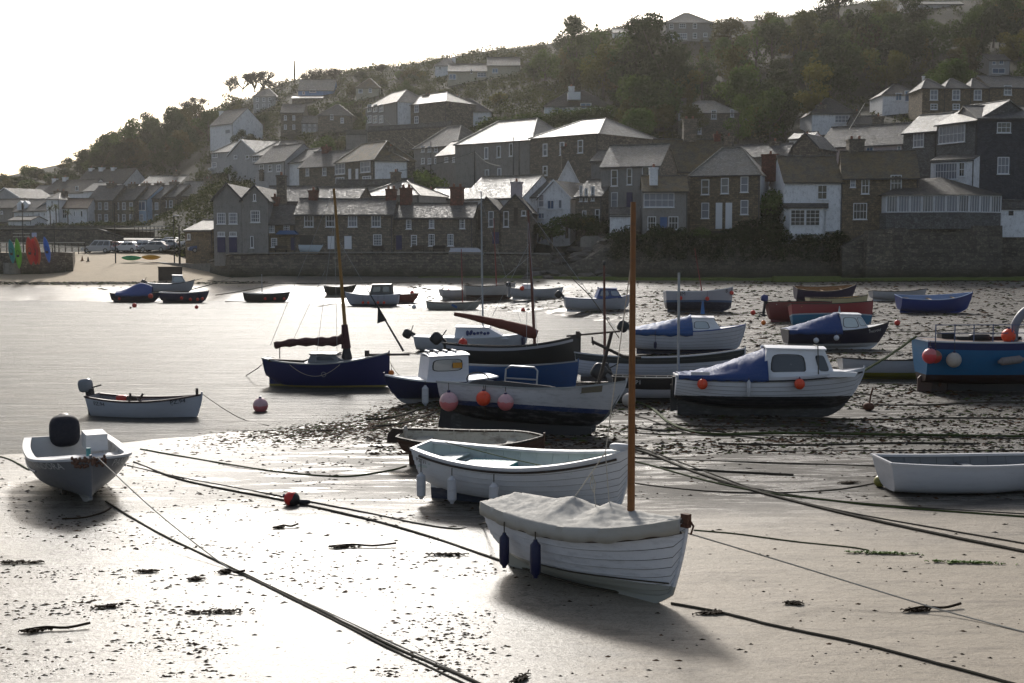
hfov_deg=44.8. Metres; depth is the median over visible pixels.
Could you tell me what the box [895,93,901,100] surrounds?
window
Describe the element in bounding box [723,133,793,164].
cottage
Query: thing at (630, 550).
dinghy
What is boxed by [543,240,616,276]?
rock bank
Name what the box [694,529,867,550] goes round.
mooring rope
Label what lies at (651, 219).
window
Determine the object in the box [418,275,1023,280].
ledge
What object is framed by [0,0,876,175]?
sky
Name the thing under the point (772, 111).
tree
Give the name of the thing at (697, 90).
conifer tree
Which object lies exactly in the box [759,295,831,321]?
rowing boat
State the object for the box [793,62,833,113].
tree
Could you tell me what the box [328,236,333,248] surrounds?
door
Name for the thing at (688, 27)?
house
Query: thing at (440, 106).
house
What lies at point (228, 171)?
tree
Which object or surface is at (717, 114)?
house
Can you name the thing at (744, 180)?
window
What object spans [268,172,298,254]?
cottage
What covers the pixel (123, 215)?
window
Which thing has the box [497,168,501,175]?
window
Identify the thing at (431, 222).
window
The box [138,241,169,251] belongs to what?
parked car
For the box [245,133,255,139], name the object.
tree
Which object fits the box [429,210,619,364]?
sailing boat
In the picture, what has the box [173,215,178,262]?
street lamp
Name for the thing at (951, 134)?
window
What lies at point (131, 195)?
terrace house
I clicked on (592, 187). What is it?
window
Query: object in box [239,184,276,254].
warehouse
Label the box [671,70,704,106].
tree
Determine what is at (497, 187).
house
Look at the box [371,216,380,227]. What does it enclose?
window
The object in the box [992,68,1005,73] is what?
window
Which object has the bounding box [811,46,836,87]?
tree
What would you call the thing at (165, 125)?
tree
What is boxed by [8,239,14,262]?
kayak
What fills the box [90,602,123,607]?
kelp
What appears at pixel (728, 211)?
door
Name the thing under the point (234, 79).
bare tree
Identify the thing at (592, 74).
tree
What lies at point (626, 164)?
house
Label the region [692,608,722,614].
kelp
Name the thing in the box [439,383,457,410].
buoy
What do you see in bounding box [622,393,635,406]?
buoy
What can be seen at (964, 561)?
kelp
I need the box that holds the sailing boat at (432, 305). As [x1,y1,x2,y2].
[426,249,480,309]
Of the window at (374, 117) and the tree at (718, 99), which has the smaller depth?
the tree at (718, 99)
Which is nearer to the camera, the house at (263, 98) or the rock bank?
the rock bank
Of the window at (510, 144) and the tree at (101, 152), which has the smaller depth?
the window at (510, 144)
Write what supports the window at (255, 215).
in the warehouse at (257, 204)
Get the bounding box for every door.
[217,237,224,251]
[229,237,236,251]
[291,237,293,249]
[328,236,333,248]
[344,236,351,248]
[348,169,350,178]
[355,169,357,178]
[396,235,401,249]
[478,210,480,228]
[492,232,498,243]
[514,208,517,224]
[626,192,632,206]
[660,217,666,227]
[715,203,721,228]
[725,203,731,228]
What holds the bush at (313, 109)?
on the hill terrain
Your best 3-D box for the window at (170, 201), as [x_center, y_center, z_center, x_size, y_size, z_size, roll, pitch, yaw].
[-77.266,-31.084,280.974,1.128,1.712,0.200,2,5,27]
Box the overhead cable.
[401,152,472,170]
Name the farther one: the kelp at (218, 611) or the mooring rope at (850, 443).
the mooring rope at (850, 443)
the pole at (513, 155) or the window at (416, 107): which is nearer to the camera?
the pole at (513, 155)
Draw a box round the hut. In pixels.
[182,219,213,263]
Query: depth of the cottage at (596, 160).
179.42 m
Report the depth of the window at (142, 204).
281.15 m
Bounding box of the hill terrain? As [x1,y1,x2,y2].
[0,0,1023,265]
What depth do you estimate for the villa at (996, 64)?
302.75 m
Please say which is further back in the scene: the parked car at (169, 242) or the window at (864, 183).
the parked car at (169, 242)
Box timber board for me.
[158,267,181,280]
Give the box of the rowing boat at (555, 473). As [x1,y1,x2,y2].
[410,439,627,505]
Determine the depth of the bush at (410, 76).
359.80 m
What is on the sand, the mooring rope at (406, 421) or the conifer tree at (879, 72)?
the mooring rope at (406, 421)
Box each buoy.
[253,396,267,411]
[283,491,299,505]
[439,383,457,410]
[458,337,466,344]
[476,385,490,405]
[497,387,513,410]
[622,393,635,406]
[697,377,707,389]
[794,377,804,389]
[874,476,882,486]
[922,341,935,363]
[934,341,941,362]
[946,345,961,367]
[1001,327,1015,341]
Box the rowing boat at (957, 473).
[870,452,1023,493]
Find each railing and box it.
[0,242,85,253]
[13,233,30,244]
[134,226,169,236]
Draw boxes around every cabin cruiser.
[110,283,158,301]
[345,283,399,305]
[617,301,745,353]
[670,273,864,416]
[780,306,888,348]
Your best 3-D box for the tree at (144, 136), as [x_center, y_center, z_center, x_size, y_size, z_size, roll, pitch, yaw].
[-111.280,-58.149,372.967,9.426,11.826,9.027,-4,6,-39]
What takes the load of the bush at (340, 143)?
on the hill terrain
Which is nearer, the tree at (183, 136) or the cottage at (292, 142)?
the cottage at (292, 142)
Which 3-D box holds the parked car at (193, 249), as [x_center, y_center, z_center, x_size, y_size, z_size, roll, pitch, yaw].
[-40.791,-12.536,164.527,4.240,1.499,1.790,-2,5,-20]
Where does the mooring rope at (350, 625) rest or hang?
on the sand
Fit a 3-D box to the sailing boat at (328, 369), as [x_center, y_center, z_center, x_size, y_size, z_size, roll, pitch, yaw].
[-7.384,-2.063,51.861,6.256,8.604,1.920,0,5,6]
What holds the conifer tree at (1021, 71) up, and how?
on the hill terrain
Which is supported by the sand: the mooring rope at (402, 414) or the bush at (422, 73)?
the mooring rope at (402, 414)
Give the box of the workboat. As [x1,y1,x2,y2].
[436,331,640,434]
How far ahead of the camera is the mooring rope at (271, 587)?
19.97 m
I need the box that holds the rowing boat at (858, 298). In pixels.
[804,294,867,302]
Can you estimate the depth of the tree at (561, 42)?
344.80 m
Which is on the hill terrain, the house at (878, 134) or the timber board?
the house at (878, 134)
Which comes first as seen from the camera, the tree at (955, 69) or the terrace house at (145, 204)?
the tree at (955, 69)
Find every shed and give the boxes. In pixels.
[7,216,47,225]
[291,95,323,103]
[609,207,630,232]
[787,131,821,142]
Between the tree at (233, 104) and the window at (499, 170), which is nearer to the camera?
the window at (499, 170)
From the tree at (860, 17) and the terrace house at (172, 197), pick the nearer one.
the terrace house at (172, 197)
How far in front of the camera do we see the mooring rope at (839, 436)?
37.65 m
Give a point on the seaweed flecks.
(464, 634)
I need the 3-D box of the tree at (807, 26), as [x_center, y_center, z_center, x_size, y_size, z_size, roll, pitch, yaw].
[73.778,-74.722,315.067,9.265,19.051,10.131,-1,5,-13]
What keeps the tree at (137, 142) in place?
on the hill terrain
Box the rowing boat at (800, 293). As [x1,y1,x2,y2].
[793,283,856,300]
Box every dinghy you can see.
[387,425,544,464]
[479,202,693,603]
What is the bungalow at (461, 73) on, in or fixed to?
on the hill terrain
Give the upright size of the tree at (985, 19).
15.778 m
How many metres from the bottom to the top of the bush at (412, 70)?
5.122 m
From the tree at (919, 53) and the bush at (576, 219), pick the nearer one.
the bush at (576, 219)
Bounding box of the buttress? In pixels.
[863,230,894,277]
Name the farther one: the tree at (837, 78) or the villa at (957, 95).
the tree at (837, 78)
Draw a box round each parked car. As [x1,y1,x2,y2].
[81,240,113,252]
[112,242,127,251]
[112,242,140,251]
[127,241,150,251]
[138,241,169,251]
[161,239,181,248]
[187,246,196,252]
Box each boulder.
[542,275,553,278]
[545,270,560,275]
[550,252,564,257]
[566,246,579,253]
[567,254,582,261]
[576,252,588,257]
[577,272,595,276]
[580,247,592,250]
[594,269,606,274]
[596,238,612,244]
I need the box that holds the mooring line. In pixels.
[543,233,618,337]
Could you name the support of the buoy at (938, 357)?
attached to the fishing boat at (979, 368)
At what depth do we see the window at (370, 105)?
284.74 m
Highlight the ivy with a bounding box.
[605,232,848,262]
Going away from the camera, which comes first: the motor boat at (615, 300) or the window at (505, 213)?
the motor boat at (615, 300)
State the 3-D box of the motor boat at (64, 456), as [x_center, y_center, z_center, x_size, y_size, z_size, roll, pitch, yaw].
[-10.373,2.833,29.560,2.305,1.710,5.316,-2,5,-26]
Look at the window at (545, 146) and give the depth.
191.12 m
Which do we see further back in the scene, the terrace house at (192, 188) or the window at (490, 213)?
the terrace house at (192, 188)
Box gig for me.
[574,261,745,381]
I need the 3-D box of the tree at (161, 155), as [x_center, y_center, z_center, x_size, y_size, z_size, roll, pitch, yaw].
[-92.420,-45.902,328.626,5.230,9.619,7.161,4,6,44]
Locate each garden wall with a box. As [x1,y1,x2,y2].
[335,178,413,190]
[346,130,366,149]
[367,120,452,156]
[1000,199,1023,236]
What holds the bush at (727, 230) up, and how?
on the hill terrain
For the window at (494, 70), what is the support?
in the bungalow at (497, 66)
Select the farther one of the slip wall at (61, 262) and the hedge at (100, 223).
the hedge at (100, 223)
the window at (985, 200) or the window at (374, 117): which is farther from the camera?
the window at (374, 117)
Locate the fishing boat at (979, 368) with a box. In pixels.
[911,307,1023,391]
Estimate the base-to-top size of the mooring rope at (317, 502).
0.747 m
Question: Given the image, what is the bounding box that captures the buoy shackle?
[298,499,310,504]
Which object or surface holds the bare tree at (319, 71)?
on the hill terrain
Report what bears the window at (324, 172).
in the house at (317, 168)
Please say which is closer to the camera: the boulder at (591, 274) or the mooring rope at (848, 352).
the mooring rope at (848, 352)
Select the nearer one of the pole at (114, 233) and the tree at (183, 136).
the pole at (114, 233)
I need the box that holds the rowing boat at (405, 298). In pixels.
[399,292,418,302]
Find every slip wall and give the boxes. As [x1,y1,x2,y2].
[0,252,74,273]
[134,261,209,271]
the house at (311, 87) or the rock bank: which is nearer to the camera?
the rock bank
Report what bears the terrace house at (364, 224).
on the hill terrain
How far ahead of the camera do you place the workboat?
38.07 m
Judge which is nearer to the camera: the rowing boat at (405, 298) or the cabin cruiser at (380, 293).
the cabin cruiser at (380, 293)
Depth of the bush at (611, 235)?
150.39 m
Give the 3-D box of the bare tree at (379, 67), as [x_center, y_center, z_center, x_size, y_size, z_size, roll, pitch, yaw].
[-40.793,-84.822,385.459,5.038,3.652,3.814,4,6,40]
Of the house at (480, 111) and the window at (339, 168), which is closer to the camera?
the window at (339, 168)
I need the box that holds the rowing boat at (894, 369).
[836,357,916,378]
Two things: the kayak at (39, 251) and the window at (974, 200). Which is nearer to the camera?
the window at (974, 200)
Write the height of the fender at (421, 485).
0.916 m
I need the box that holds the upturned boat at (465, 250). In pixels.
[449,248,483,254]
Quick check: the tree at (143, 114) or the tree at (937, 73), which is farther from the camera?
the tree at (143, 114)
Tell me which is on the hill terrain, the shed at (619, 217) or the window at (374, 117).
the shed at (619, 217)
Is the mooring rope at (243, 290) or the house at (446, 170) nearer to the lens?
the mooring rope at (243, 290)
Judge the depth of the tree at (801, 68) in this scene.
297.65 m
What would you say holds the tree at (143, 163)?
on the hill terrain
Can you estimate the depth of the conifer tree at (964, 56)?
284.32 m
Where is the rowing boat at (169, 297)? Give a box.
[159,290,208,302]
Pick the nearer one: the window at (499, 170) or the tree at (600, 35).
the window at (499, 170)
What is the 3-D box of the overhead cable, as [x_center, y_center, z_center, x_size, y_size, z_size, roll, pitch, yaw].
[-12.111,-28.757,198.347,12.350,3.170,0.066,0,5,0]
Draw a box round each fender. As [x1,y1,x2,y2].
[416,459,425,499]
[422,385,428,405]
[447,468,456,503]
[489,474,498,498]
[499,522,508,567]
[521,336,524,344]
[530,532,540,578]
[747,378,750,396]
[997,356,1023,364]
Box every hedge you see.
[0,184,215,225]
[475,104,617,130]
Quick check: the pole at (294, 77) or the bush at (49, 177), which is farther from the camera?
the pole at (294, 77)
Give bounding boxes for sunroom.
[878,177,1002,228]
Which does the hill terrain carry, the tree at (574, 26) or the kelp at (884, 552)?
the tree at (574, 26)
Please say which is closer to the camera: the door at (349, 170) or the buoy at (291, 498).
the buoy at (291, 498)
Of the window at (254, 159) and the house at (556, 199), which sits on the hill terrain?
the house at (556, 199)
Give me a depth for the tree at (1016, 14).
344.55 m
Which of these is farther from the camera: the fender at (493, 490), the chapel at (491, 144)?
the chapel at (491, 144)
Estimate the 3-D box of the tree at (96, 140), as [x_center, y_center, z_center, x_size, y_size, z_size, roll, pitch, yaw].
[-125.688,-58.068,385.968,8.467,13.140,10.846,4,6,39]
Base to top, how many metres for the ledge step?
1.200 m
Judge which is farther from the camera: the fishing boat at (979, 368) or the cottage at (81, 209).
the cottage at (81, 209)
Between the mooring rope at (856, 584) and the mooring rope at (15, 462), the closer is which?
the mooring rope at (856, 584)
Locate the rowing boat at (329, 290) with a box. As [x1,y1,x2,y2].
[323,285,355,294]
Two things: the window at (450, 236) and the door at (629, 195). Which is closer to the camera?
the window at (450, 236)
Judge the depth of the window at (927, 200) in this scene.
146.07 m
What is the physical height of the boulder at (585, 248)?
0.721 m
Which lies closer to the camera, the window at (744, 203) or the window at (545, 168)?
the window at (744, 203)
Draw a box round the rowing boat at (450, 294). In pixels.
[438,289,465,298]
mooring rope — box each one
[0,456,28,469]
[62,507,111,519]
[98,458,481,682]
[105,500,479,682]
[127,465,485,528]
[133,461,618,592]
[140,448,406,476]
[203,394,268,425]
[215,284,274,295]
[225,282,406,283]
[229,568,464,682]
[366,402,439,419]
[372,410,440,426]
[603,425,1023,438]
[603,443,1023,552]
[604,441,1023,543]
[612,411,764,438]
[627,427,724,431]
[635,457,873,465]
[635,461,1023,516]
[635,483,873,492]
[636,401,1023,436]
[653,423,848,427]
[659,466,793,475]
[671,602,1014,682]
[681,531,1023,631]
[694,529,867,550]
[718,442,979,445]
[718,481,1023,513]
[757,450,1023,451]
[785,417,1023,419]
[831,352,868,352]
[862,401,1023,405]
[865,335,916,370]
[886,326,1023,331]
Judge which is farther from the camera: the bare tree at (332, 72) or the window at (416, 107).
the bare tree at (332, 72)
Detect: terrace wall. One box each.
[0,225,133,227]
[0,228,185,255]
[124,237,162,237]
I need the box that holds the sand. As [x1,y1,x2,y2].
[0,252,1023,682]
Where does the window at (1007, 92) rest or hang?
in the villa at (1007, 87)
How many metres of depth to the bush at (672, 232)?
149.80 m
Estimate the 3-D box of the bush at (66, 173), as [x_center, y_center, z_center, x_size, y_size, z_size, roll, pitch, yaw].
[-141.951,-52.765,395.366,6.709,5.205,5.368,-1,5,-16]
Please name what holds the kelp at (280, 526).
on the sand
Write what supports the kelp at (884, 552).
on the sand
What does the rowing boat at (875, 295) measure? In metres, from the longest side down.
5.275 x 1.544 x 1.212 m
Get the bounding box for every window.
[62,209,66,218]
[122,202,125,209]
[122,214,125,221]
[138,201,145,210]
[169,200,172,207]
[216,213,225,224]
[217,232,225,236]
[228,213,237,224]
[229,232,236,236]
[250,211,260,222]
[250,236,253,248]
[252,155,258,161]
[268,164,271,171]
[269,225,274,232]
[270,238,276,247]
[276,164,280,171]
[284,225,289,230]
[303,216,313,227]
[322,168,326,175]
[325,216,333,227]
[335,163,344,174]
[347,216,357,227]
[360,161,370,172]
[367,104,371,111]
[367,115,371,123]
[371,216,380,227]
[373,115,377,123]
[373,234,381,244]
[379,115,383,122]
[405,220,411,229]
[410,235,416,246]
[414,105,418,112]
[414,116,418,123]
[428,220,434,228]
[428,234,434,246]
[447,234,453,246]
[449,74,455,79]
[460,219,464,228]
[477,72,486,76]
[483,147,487,159]
[488,211,493,227]
[492,68,497,72]
[497,146,500,157]
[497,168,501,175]
[503,211,508,227]
[508,143,512,156]
[521,211,526,216]
[537,194,544,207]
[538,213,544,218]
[542,143,547,156]
[543,166,547,175]
[546,200,554,209]
[558,199,561,208]
[577,140,583,153]
[579,186,582,201]
[580,103,590,108]
[584,188,587,201]
[590,186,594,201]
[595,209,599,221]
[610,170,617,186]
[611,192,617,206]
[626,168,631,185]
[642,167,648,174]
[643,193,674,207]
[647,216,655,228]
[668,216,677,228]
[678,33,686,38]
[679,23,685,27]
[700,203,709,218]
[701,179,709,194]
[711,110,716,119]
[721,178,728,193]
[740,176,748,192]
[740,200,748,214]
[817,185,827,199]
[834,115,848,123]
[850,180,855,187]
[852,203,867,219]
[861,180,869,194]
[886,195,897,211]
[890,175,901,189]
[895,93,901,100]
[898,195,909,211]
[904,91,908,101]
[910,195,921,211]
[913,133,923,147]
[922,195,933,211]
[929,90,937,100]
[930,104,937,109]
[934,195,945,211]
[935,163,957,179]
[937,124,965,144]
[946,195,957,211]
[952,90,960,100]
[952,104,959,109]
[958,162,964,177]
[958,195,968,211]
[969,195,979,211]
[973,90,981,100]
[980,195,990,212]
[990,195,1001,212]
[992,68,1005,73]
[996,122,1011,133]
[996,157,1009,174]
[1003,85,1011,95]
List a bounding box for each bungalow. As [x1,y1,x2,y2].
[447,63,486,85]
[487,57,519,79]
[543,84,611,115]
[611,28,628,37]
[868,76,924,115]
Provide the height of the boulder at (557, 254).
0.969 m
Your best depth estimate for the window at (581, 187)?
158.48 m
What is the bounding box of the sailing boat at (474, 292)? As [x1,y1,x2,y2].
[463,218,515,300]
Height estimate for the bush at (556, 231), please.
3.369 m
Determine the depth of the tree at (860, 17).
318.29 m
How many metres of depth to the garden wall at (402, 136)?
253.77 m
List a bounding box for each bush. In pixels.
[0,173,12,182]
[0,177,13,189]
[0,182,18,188]
[11,176,32,185]
[17,179,37,188]
[18,164,38,176]
[28,168,46,178]
[32,182,50,188]
[38,172,60,182]
[43,172,63,182]
[57,163,70,168]
[57,168,77,178]
[61,157,75,163]
[68,174,81,179]
[308,107,317,114]
[329,101,349,108]
[333,140,345,148]
[349,100,357,105]
[349,109,362,119]
[354,71,368,79]
[377,80,387,84]
[394,70,402,77]
[400,67,420,76]
[407,74,417,79]
[408,168,449,189]
[417,71,427,77]
[482,53,492,60]
[489,92,507,103]
[533,222,551,241]
[536,222,565,248]
[548,213,580,237]
[567,212,596,236]
[577,218,595,234]
[580,215,609,235]
[603,232,624,241]
[611,225,637,239]
[646,130,658,137]
[646,223,674,241]
[657,227,681,244]
[675,227,698,242]
[690,226,710,237]
[719,227,741,239]
[727,220,766,241]
[734,215,781,237]
[757,220,793,243]
[760,188,782,217]
[760,202,785,223]
[802,233,817,244]
[817,232,833,245]
[828,230,850,244]
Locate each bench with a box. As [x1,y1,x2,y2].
[275,245,286,251]
[371,245,383,253]
[412,245,423,253]
[433,245,444,253]
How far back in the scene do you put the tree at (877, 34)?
316.51 m
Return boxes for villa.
[907,78,946,121]
[941,78,972,112]
[966,78,990,103]
[975,75,1023,104]
[977,54,1010,75]
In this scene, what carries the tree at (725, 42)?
on the hill terrain
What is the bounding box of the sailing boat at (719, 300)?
[663,248,732,311]
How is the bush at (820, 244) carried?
on the hill terrain
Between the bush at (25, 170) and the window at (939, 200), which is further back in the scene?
the bush at (25, 170)
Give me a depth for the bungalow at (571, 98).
260.68 m
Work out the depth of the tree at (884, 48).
308.45 m
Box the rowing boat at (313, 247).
[298,244,322,253]
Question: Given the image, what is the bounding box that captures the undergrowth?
[0,0,1021,256]
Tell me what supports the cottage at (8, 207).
on the hill terrain
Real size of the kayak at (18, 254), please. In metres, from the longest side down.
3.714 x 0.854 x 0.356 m
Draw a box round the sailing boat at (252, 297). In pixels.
[242,274,289,301]
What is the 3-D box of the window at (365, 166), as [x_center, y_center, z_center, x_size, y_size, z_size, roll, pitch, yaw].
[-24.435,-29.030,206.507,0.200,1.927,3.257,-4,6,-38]
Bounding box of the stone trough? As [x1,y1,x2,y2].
[580,236,600,246]
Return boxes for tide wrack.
[0,280,1023,462]
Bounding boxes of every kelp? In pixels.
[0,559,43,563]
[18,622,90,632]
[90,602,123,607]
[132,569,159,572]
[184,608,255,613]
[186,576,205,580]
[214,569,244,573]
[273,523,298,528]
[328,542,395,547]
[425,552,468,555]
[508,669,530,682]
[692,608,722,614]
[782,600,803,604]
[837,481,860,483]
[844,550,922,554]
[900,602,961,611]
[924,559,1016,564]
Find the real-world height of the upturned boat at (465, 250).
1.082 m
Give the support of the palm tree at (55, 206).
on the hill terrain
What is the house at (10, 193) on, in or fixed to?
on the hill terrain
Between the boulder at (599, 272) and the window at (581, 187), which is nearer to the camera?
the boulder at (599, 272)
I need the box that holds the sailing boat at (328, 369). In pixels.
[261,189,409,386]
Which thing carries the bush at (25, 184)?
on the hill terrain
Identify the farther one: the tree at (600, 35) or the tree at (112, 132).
the tree at (112, 132)
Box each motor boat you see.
[22,413,131,501]
[78,378,202,417]
[141,275,194,291]
[383,349,497,402]
[506,282,562,299]
[554,287,629,311]
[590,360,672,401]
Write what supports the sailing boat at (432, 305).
on the sand
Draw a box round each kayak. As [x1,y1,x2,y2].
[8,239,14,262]
[15,238,21,268]
[26,237,33,264]
[31,238,37,263]
[34,236,40,263]
[43,237,50,261]
[121,256,140,259]
[142,255,159,259]
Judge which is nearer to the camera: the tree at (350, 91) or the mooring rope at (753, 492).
the mooring rope at (753, 492)
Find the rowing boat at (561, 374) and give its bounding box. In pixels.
[469,359,578,386]
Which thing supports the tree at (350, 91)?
on the hill terrain
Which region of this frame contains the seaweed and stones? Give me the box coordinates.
[365,281,1023,455]
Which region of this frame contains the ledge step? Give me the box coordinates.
[772,276,840,281]
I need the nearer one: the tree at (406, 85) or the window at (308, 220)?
the window at (308, 220)
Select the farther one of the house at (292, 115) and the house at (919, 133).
the house at (292, 115)
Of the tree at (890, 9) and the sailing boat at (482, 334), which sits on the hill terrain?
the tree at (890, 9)
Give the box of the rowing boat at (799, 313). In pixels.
[788,300,872,324]
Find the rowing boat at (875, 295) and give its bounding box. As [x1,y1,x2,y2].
[868,287,926,300]
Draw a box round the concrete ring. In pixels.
[3,263,20,273]
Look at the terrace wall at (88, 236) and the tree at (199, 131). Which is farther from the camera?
the tree at (199, 131)
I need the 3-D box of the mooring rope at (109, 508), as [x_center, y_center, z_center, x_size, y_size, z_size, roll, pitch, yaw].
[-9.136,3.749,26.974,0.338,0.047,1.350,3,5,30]
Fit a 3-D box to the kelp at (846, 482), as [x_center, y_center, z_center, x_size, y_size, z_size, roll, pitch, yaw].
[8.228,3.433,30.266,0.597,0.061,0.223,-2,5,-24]
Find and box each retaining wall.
[614,238,837,277]
[838,226,1001,277]
[1002,237,1023,276]
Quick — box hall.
[138,170,187,185]
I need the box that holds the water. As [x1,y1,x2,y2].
[0,300,628,454]
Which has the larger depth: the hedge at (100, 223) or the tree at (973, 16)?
the tree at (973, 16)
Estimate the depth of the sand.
22.83 m
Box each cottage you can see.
[0,198,27,221]
[13,198,45,216]
[32,203,46,219]
[35,185,49,190]
[62,198,94,224]
[82,181,112,197]
[263,140,302,143]
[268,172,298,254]
[393,184,477,254]
[476,196,502,254]
[500,178,538,254]
[589,150,607,178]
[640,164,688,234]
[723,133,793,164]
[846,109,876,125]
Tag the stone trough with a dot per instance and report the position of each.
(588, 241)
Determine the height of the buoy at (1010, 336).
0.614 m
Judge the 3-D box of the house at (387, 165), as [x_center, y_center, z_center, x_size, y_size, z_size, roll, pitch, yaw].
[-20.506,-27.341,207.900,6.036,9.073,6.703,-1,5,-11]
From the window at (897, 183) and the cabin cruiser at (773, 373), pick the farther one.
the window at (897, 183)
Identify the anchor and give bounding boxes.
[863,387,873,410]
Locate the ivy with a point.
(777, 240)
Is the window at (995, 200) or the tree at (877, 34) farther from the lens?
the tree at (877, 34)
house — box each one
[0,188,50,199]
[44,176,103,197]
[45,189,69,224]
[80,166,145,185]
[89,181,126,223]
[117,182,147,224]
[138,181,164,223]
[151,181,176,220]
[164,180,190,210]
[180,177,218,201]
[208,107,263,151]
[210,141,237,172]
[226,139,274,181]
[249,141,285,182]
[252,86,279,113]
[253,142,309,187]
[268,185,318,203]
[280,104,308,135]
[287,147,321,185]
[293,186,397,254]
[297,144,351,185]
[298,79,336,95]
[301,116,317,133]
[316,104,356,135]
[318,186,371,197]
[333,140,416,180]
[355,78,381,100]
[364,89,418,141]
[369,169,448,202]
[373,152,408,178]
[409,91,476,127]
[412,125,473,173]
[430,186,471,201]
[434,56,455,76]
[435,140,459,186]
[456,94,492,125]
[464,173,547,205]
[529,178,552,242]
[535,179,583,245]
[558,143,578,182]
[573,178,609,244]
[599,139,678,231]
[652,116,722,213]
[661,13,712,42]
[672,97,739,138]
[687,146,779,240]
[769,136,865,245]
[791,132,837,159]
[799,98,852,134]
[825,114,911,162]
[838,149,919,240]
[897,1,963,12]
[901,112,954,178]
[930,153,980,187]
[933,99,1023,155]
[957,105,1023,199]
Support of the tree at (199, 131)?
on the hill terrain
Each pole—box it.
[22,208,23,251]
[114,203,115,262]
[178,226,180,263]
[293,60,295,82]
[474,150,475,183]
[513,137,513,174]
[519,141,519,174]
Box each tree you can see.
[46,206,53,224]
[53,204,60,223]
[63,209,70,223]
[73,150,88,174]
[78,148,92,158]
[80,148,113,169]
[88,142,113,168]
[90,133,121,149]
[93,133,121,149]
[98,134,108,145]
[106,130,118,140]
[108,151,137,168]
[112,142,140,168]
[114,140,149,168]
[118,117,143,149]
[119,130,140,153]
[120,138,153,167]
[129,206,134,225]
[135,111,161,130]
[138,116,160,130]
[138,128,153,152]
[142,119,159,149]
[146,135,164,163]
[151,150,170,174]
[152,112,168,148]
[159,106,187,142]
[162,113,199,147]
[164,105,179,115]
[164,129,195,166]
[165,136,184,170]
[177,101,193,112]
[179,107,192,124]
[184,96,207,104]
[185,103,205,127]
[190,109,218,140]
[191,117,209,139]
[221,92,242,109]
[222,79,238,93]
[223,165,237,177]
[227,73,254,91]
[230,129,247,142]
[241,70,268,92]
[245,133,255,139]
[248,68,275,86]
[256,114,272,129]
[261,79,281,89]
[299,67,318,78]
[309,135,335,150]
[311,66,329,78]
[326,66,342,78]
[346,81,358,97]
[375,62,386,72]
[394,80,417,93]
[524,62,541,81]
[528,49,560,83]
[553,19,592,49]
[556,48,569,65]
[557,61,587,89]
[559,57,584,85]
[562,14,594,60]
[569,38,581,63]
[574,28,610,61]
[576,43,623,100]
[586,23,601,72]
[595,38,623,91]
[606,30,648,89]
[608,52,626,104]
[615,74,660,109]
[615,95,656,126]
[617,14,656,88]
[617,79,685,133]
[618,107,656,135]
[622,10,691,92]
[643,70,679,130]
[651,103,676,137]
[663,44,697,89]
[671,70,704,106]
[679,104,708,137]
[691,48,713,101]
[694,39,711,75]
[696,58,720,97]
[702,90,732,107]
[706,37,731,71]
[708,16,754,48]
[710,63,767,125]
[714,45,757,108]
[722,94,754,143]
[726,34,755,72]
[728,48,752,69]
[739,106,781,141]
[740,87,790,140]
[746,78,779,108]
[747,15,791,50]
[747,20,766,73]
[751,81,779,140]
[752,21,789,61]
[753,10,773,25]
[757,68,801,101]
[761,11,806,50]
[766,58,790,82]
[773,83,802,142]
[778,32,805,70]
[780,9,820,58]
[792,50,813,85]
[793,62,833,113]
[797,48,842,85]
[802,49,828,102]
[802,62,860,98]
[810,19,846,50]
[811,0,866,30]
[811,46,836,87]
[814,31,854,61]
[825,0,840,30]
[833,41,872,84]
[835,9,861,31]
[846,12,891,67]
[846,18,886,56]
[849,7,881,68]
[860,47,911,88]
[865,40,902,69]
[868,50,884,89]
[870,0,887,15]
[871,1,897,26]
[879,12,906,41]
[893,22,932,67]
[895,23,920,67]
[896,0,933,27]
[915,18,955,65]
[922,60,952,83]
[932,58,977,83]
[938,17,983,46]
[944,37,976,65]
[956,11,982,42]
[956,36,981,79]
[956,46,970,82]
[968,4,987,31]
[969,9,997,57]
[971,28,983,72]
[979,0,1020,25]
[981,5,1018,47]
[988,12,1017,44]
[996,28,1023,63]
[1003,33,1023,48]
[1004,1,1023,27]
[1011,33,1023,75]
[1015,0,1023,25]
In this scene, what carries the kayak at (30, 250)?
on the sand
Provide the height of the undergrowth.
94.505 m
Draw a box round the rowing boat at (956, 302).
[894,291,972,312]
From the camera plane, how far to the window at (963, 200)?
145.68 m
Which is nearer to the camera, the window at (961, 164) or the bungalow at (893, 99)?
the window at (961, 164)
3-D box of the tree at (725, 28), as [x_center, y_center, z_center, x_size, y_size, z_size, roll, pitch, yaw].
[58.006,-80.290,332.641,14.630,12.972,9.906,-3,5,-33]
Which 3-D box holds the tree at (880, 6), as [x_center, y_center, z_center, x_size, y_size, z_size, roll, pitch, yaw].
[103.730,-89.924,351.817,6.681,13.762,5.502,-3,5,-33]
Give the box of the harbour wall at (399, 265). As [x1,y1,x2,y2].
[209,252,549,276]
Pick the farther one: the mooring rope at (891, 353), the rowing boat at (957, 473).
the mooring rope at (891, 353)
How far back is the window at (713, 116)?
244.15 m
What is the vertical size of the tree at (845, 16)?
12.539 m
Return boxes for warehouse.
[211,182,249,265]
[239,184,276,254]
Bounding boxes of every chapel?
[453,118,555,186]
[528,117,655,182]
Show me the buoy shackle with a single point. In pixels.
(303, 501)
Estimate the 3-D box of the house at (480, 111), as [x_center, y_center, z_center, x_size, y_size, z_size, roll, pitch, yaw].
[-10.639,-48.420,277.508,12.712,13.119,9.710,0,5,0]
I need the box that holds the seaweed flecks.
[0,443,1019,678]
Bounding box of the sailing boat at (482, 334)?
[402,191,527,351]

